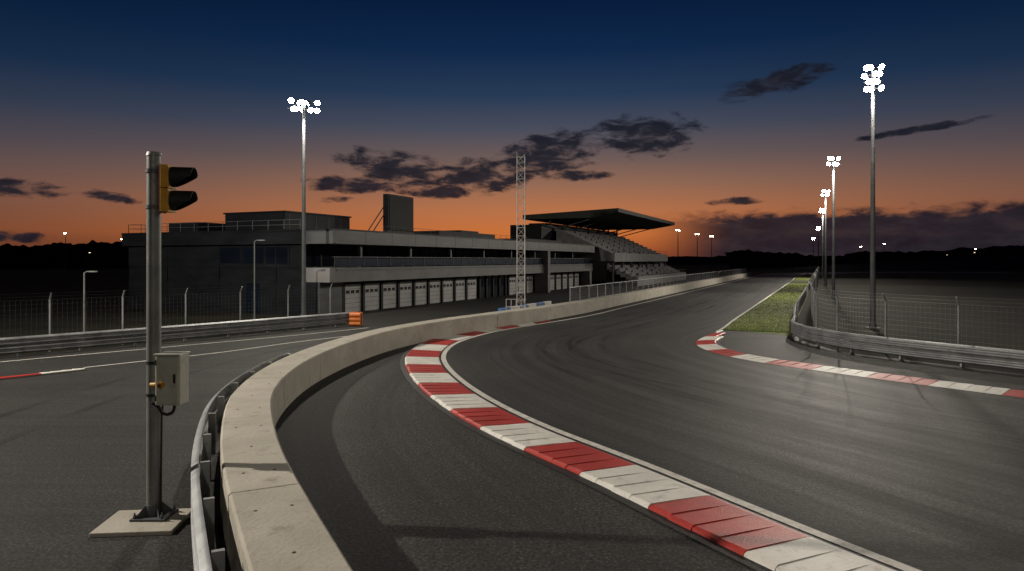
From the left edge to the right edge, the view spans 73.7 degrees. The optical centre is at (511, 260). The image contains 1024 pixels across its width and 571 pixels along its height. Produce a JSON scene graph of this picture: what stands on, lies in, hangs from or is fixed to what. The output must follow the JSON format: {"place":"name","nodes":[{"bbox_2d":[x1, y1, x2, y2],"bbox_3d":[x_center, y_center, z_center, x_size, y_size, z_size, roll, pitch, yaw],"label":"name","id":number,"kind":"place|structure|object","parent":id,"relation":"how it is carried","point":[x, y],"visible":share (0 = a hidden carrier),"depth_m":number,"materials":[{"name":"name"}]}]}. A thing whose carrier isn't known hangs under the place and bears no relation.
{"place":"outdoors","nodes":[
{"label":"outdoors","id":0,"kind":"place"},
{"bbox_2d":[0,275,1023,570],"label":"pavement","id":1,"kind":"structure","parent":0,"point":[72,459],"depth_m":14.71,"materials":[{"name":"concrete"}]},
{"bbox_2d":[0,368,85,379],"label":"track kerb","id":2,"kind":"structure","parent":1,"relation":"on","point":[36,374],"depth_m":20.84,"materials":[{"name":"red paint"}]},
{"bbox_2d":[89,151,197,537],"bbox_3d":[-4.816,1.025,9.045,1.121,4.950,0.804,0,0,-5],"label":"traffic signal","id":3,"kind":"object","parent":1,"relation":"on","point":[167,378],"visible":0.99,"depth_m":9.08,"materials":[{"name":"metal"}]},
{"bbox_2d":[153,351,190,403],"bbox_3d":[-4.543,1.563,9.125,0.355,0.654,0.310,0,0,0],"label":"cabinet door and rain hood","id":4,"kind":"structure","parent":3,"relation":"in","point":[166,367],"depth_m":8.99,"materials":[{"name":"paint"}]},
{"bbox_2d":[2,328,361,361],"bbox_3d":[-18.764,3.482,21.805,0.289,0.001,35.137,0,0,40],"label":"pit road line","id":5,"kind":"object","parent":1,"relation":"on","point":[173,346],"visible":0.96,"depth_m":27.70,"materials":[{"name":"paint"}]},
{"bbox_2d":[84,336,344,367],"bbox_3d":[-10.138,3.482,27.381,0.449,0.001,12.894,0,0,34],"label":"pit road line","id":6,"kind":"object","parent":1,"relation":"on","point":[218,352],"visible":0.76,"depth_m":26.04,"materials":[{"name":"paint"}]},
{"bbox_2d":[191,352,290,570],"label":"guardrail","id":7,"kind":"object","parent":1,"relation":"on","point":[207,556],"visible":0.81,"depth_m":9.32,"materials":[{"name":"metal"}]},
{"bbox_2d":[288,98,319,315],"bbox_3d":[-12.190,-2.975,40.003,1.819,12.950,0.684,0,0,-15],"label":"floodlight mast","id":8,"kind":"object","parent":1,"relation":"on","point":[303,278],"visible":0.98,"depth_m":39.91,"materials":[{"name":"metal"}]},
{"bbox_2d":[349,312,362,325],"bbox_3d":[-8.330,3.120,36.273,0.700,0.720,0.354,0,0,0],"label":"orange rail end marker","id":9,"kind":"object","parent":1,"relation":"on","point":[355,318],"visible":1,"depth_m":36.17,"materials":[{"name":"plastic"}]},
{"bbox_2d":[220,273,750,570],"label":"barrier blocks","id":10,"kind":"structure","parent":1,"relation":"on","point":[274,531],"depth_m":10.47,"materials":[{"name":"concrete"}]},
{"bbox_2d":[235,289,645,552],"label":"joints and sockets","id":11,"kind":"object","parent":10,"relation":"attached to","point":[275,469],"visible":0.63,"depth_m":8.87,"materials":[{"name":"concrete"}]},
{"bbox_2d":[570,268,746,300],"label":"debris fence","id":12,"kind":"object","parent":10,"relation":"on","point":[626,286],"visible":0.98,"depth_m":58.96,"materials":[{"name":"metal"}]},
{"bbox_2d":[506,154,525,307],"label":"lattice tower","id":13,"kind":"structure","parent":1,"relation":"on","point":[523,179],"depth_m":42.22,"materials":[{"name":"grey metal"}]},
{"bbox_2d":[498,301,550,310],"bbox_3d":[1.057,3.310,48.348,0.300,0.380,8.900,0,0,24],"label":"pit lane barrier","id":14,"kind":"object","parent":1,"relation":"on","point":[531,305],"visible":0.51,"depth_m":48.40,"materials":[{"name":"blue paint"}]},
{"bbox_2d":[695,330,1023,397],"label":"track kerb","id":15,"kind":"structure","parent":1,"relation":"on","point":[710,342],"depth_m":21.16,"materials":[{"name":"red paint"}]},
{"bbox_2d":[0,264,1023,373],"bbox_3d":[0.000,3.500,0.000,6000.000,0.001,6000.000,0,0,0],"label":"ground","id":16,"kind":"structure","parent":0,"point":[111,284],"depth_m":51.60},
{"bbox_2d":[0,240,128,266],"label":"distant trees","id":17,"kind":"object","parent":16,"relation":"on","point":[107,254],"visible":0.29,"depth_m":334.18,"materials":[{"name":"plant"}]},
{"bbox_2d":[65,233,66,269],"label":"floodlight mast","id":18,"kind":"object","parent":16,"relation":"on","point":[65,251],"visible":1,"depth_m":233.88,"materials":[{"name":"metal"}]},
{"bbox_2d":[83,271,97,339],"bbox_3d":[-18.538,1.982,29.961,0.663,3.035,0.147,0,0,8],"label":"street lamp","id":19,"kind":"object","parent":16,"relation":"on","point":[84,299],"visible":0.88,"depth_m":29.98,"materials":[{"name":"metal"}]},
{"bbox_2d":[0,283,341,351],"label":"catch fence","id":20,"kind":"object","parent":16,"relation":"on","point":[123,313],"visible":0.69,"depth_m":29.84,"materials":[{"name":"metal"}]},
{"bbox_2d":[0,312,349,356],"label":"guardrail","id":21,"kind":"object","parent":16,"relation":"on","point":[80,342],"visible":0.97,"depth_m":28.60,"materials":[{"name":"metal"}]},
{"bbox_2d":[253,240,264,318],"bbox_3d":[-14.038,1.183,37.861,0.663,4.635,0.147,0,0,8],"label":"street lamp","id":22,"kind":"object","parent":16,"relation":"on","point":[254,275],"visible":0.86,"depth_m":37.87,"materials":[{"name":"metal"}]},
{"bbox_2d":[129,244,580,315],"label":"walls","id":23,"kind":"structure","parent":16,"relation":"on","point":[192,256],"depth_m":46.32,"materials":[{"name":"grey concrete"}]},
{"bbox_2d":[121,228,594,252],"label":"roof fascia","id":24,"kind":"structure","parent":23,"relation":"on","point":[334,236],"depth_m":47.01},
{"bbox_2d":[128,219,521,239],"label":"roof railings","id":25,"kind":"object","parent":24,"relation":"on","point":[252,225],"visible":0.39,"depth_m":47.66,"materials":[{"name":"grey metal"}]},
{"bbox_2d":[169,210,561,242],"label":"rooftop plant rooms","id":26,"kind":"object","parent":24,"relation":"on","point":[278,219],"visible":0.45,"depth_m":48.34,"materials":[{"name":"grey concrete"}]},
{"bbox_2d":[368,194,412,232],"bbox_3d":[-10.511,-3.550,54.797,2.779,3.300,5.334,0,0,24],"label":"video screen","id":27,"kind":"object","parent":24,"relation":"on","point":[397,211],"visible":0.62,"depth_m":54.47,"materials":[{"name":"black metal"}]},
{"bbox_2d":[129,264,592,282],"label":"balcony slab","id":28,"kind":"structure","parent":23,"relation":"on","point":[328,274],"depth_m":47.18,"materials":[{"name":"grey concrete"}]},
{"bbox_2d":[335,258,588,266],"bbox_3d":[-0.494,0.140,65.569,0.020,0.520,50.909,0,0,24],"label":"balcony balustrade","id":29,"kind":"object","parent":28,"relation":"on","point":[341,262],"visible":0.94,"depth_m":53.53,"materials":[{"name":"grey glass"}]},
{"bbox_2d":[221,246,570,313],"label":"windows","id":30,"kind":"structure","parent":23,"relation":"attached to","point":[233,255],"depth_m":45.54,"materials":[{"name":"black glass"}]},
{"bbox_2d":[318,251,591,313],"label":"pilasters","id":31,"kind":"object","parent":23,"relation":"attached to","point":[541,282],"visible":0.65,"depth_m":56.14,"materials":[{"name":"grey concrete"}]},
{"bbox_2d":[345,273,578,311],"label":"garage doors","id":32,"kind":"structure","parent":23,"relation":"attached to","point":[405,296],"depth_m":53.18,"materials":[{"name":"grey metal"}]},
{"bbox_2d":[345,272,578,311],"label":"door recesses","id":33,"kind":"object","parent":23,"relation":"attached to","point":[489,286],"depth_m":63.34,"materials":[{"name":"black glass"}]},
{"bbox_2d":[166,245,591,314],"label":"mullions and columns","id":34,"kind":"object","parent":16,"relation":"on","point":[554,254],"visible":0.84,"depth_m":49.09,"materials":[{"name":"grey metal"}]},
{"bbox_2d":[510,208,685,285],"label":"grandstand","id":35,"kind":"object","parent":16,"relation":"on","point":[613,248],"visible":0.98,"depth_m":97.89,"materials":[{"name":"concrete"}]},
{"bbox_2d":[697,234,698,269],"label":"floodlight mast","id":36,"kind":"object","parent":16,"relation":"on","point":[697,251],"visible":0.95,"depth_m":240.89,"materials":[{"name":"metal"}]},
{"bbox_2d":[710,236,711,268],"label":"floodlight mast","id":37,"kind":"object","parent":16,"relation":"on","point":[711,252],"visible":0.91,"depth_m":263.91,"materials":[{"name":"metal"}]},
{"bbox_2d":[721,276,811,335],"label":"grass verge","id":38,"kind":"object","parent":16,"relation":"on","point":[772,314],"depth_m":44.40,"materials":[{"name":"green plant"}]},
{"bbox_2d":[816,227,819,265],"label":"floodlight mast","id":39,"kind":"object","parent":16,"relation":"on","point":[818,244],"visible":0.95,"depth_m":196.89,"materials":[{"name":"metal"}]},
{"bbox_2d":[819,208,824,278],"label":"floodlight mast","id":40,"kind":"object","parent":16,"relation":"on","point":[822,209],"visible":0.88,"depth_m":126.91,"materials":[{"name":"metal"}]},
{"bbox_2d":[821,190,829,285],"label":"floodlight mast","id":41,"kind":"object","parent":16,"relation":"on","point":[825,278],"visible":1,"depth_m":93.50,"materials":[{"name":"metal"}]},
{"bbox_2d":[724,249,936,267],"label":"distant trees","id":42,"kind":"object","parent":16,"relation":"on","point":[748,258],"visible":0.73,"depth_m":304.43,"materials":[{"name":"plant"}]},
{"bbox_2d":[827,156,839,297],"bbox_3d":[29.861,-3.075,63.443,1.038,13.150,0.715,0,0,0],"label":"floodlight mast","id":43,"kind":"object","parent":16,"relation":"on","point":[832,158],"visible":0.99,"depth_m":63.41,"materials":[{"name":"metal"}]},
{"bbox_2d":[862,64,883,328],"bbox_3d":[18.457,-3.275,34.945,0.960,13.550,0.671,0,0,0],"label":"floodlight mast","id":44,"kind":"object","parent":16,"relation":"on","point":[872,81],"visible":0.98,"depth_m":34.91,"materials":[{"name":"metal"}]},
{"bbox_2d":[791,277,1023,369],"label":"guardrail","id":45,"kind":"object","parent":16,"relation":"on","point":[898,349],"visible":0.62,"depth_m":23.70,"materials":[{"name":"metal"}]},
{"bbox_2d":[808,266,1023,353],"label":"catch fence","id":46,"kind":"object","parent":16,"relation":"on","point":[814,282],"visible":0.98,"depth_m":25.46,"materials":[{"name":"metal"}]},
{"bbox_2d":[0,0,1023,256],"label":"sky","id":47,"kind":"structure","parent":0,"point":[723,120],"materials":[{"name":"blue"}]},
{"bbox_2d":[275,300,903,570],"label":"runoff pavement","id":48,"kind":"structure","parent":0,"point":[392,468],"depth_m":10.05,"materials":[{"name":"grey asphalt"}]},
{"bbox_2d":[446,272,1023,570],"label":"race track","id":49,"kind":"structure","parent":0,"point":[924,478],"depth_m":14.59,"materials":[{"name":"grey asphalt"}]},
{"bbox_2d":[400,320,898,570],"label":"track kerb","id":50,"kind":"structure","parent":49,"relation":"on","point":[754,540],"depth_m":10.42,"materials":[{"name":"red paint"}]},
{"bbox_2d":[441,272,920,570],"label":"track edge line","id":51,"kind":"object","parent":49,"relation":"on","point":[871,554],"visible":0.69,"depth_m":10.74,"materials":[{"name":"paint"}]},
{"bbox_2d":[717,275,800,330],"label":"track edge line","id":52,"kind":"object","parent":49,"relation":"on","point":[750,308],"visible":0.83,"depth_m":47.26,"materials":[{"name":"paint"}]},
{"bbox_2d":[617,245,1023,263],"bbox_3d":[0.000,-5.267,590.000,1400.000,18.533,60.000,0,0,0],"label":"hill","id":53,"kind":"structure","parent":0,"point":[992,251],"depth_m":591.47,"materials":[{"name":"black"}]},
{"bbox_2d":[774,255,1023,270],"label":"hill","id":54,"kind":"structure","parent":0,"point":[1001,263],"depth_m":246.50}
]}

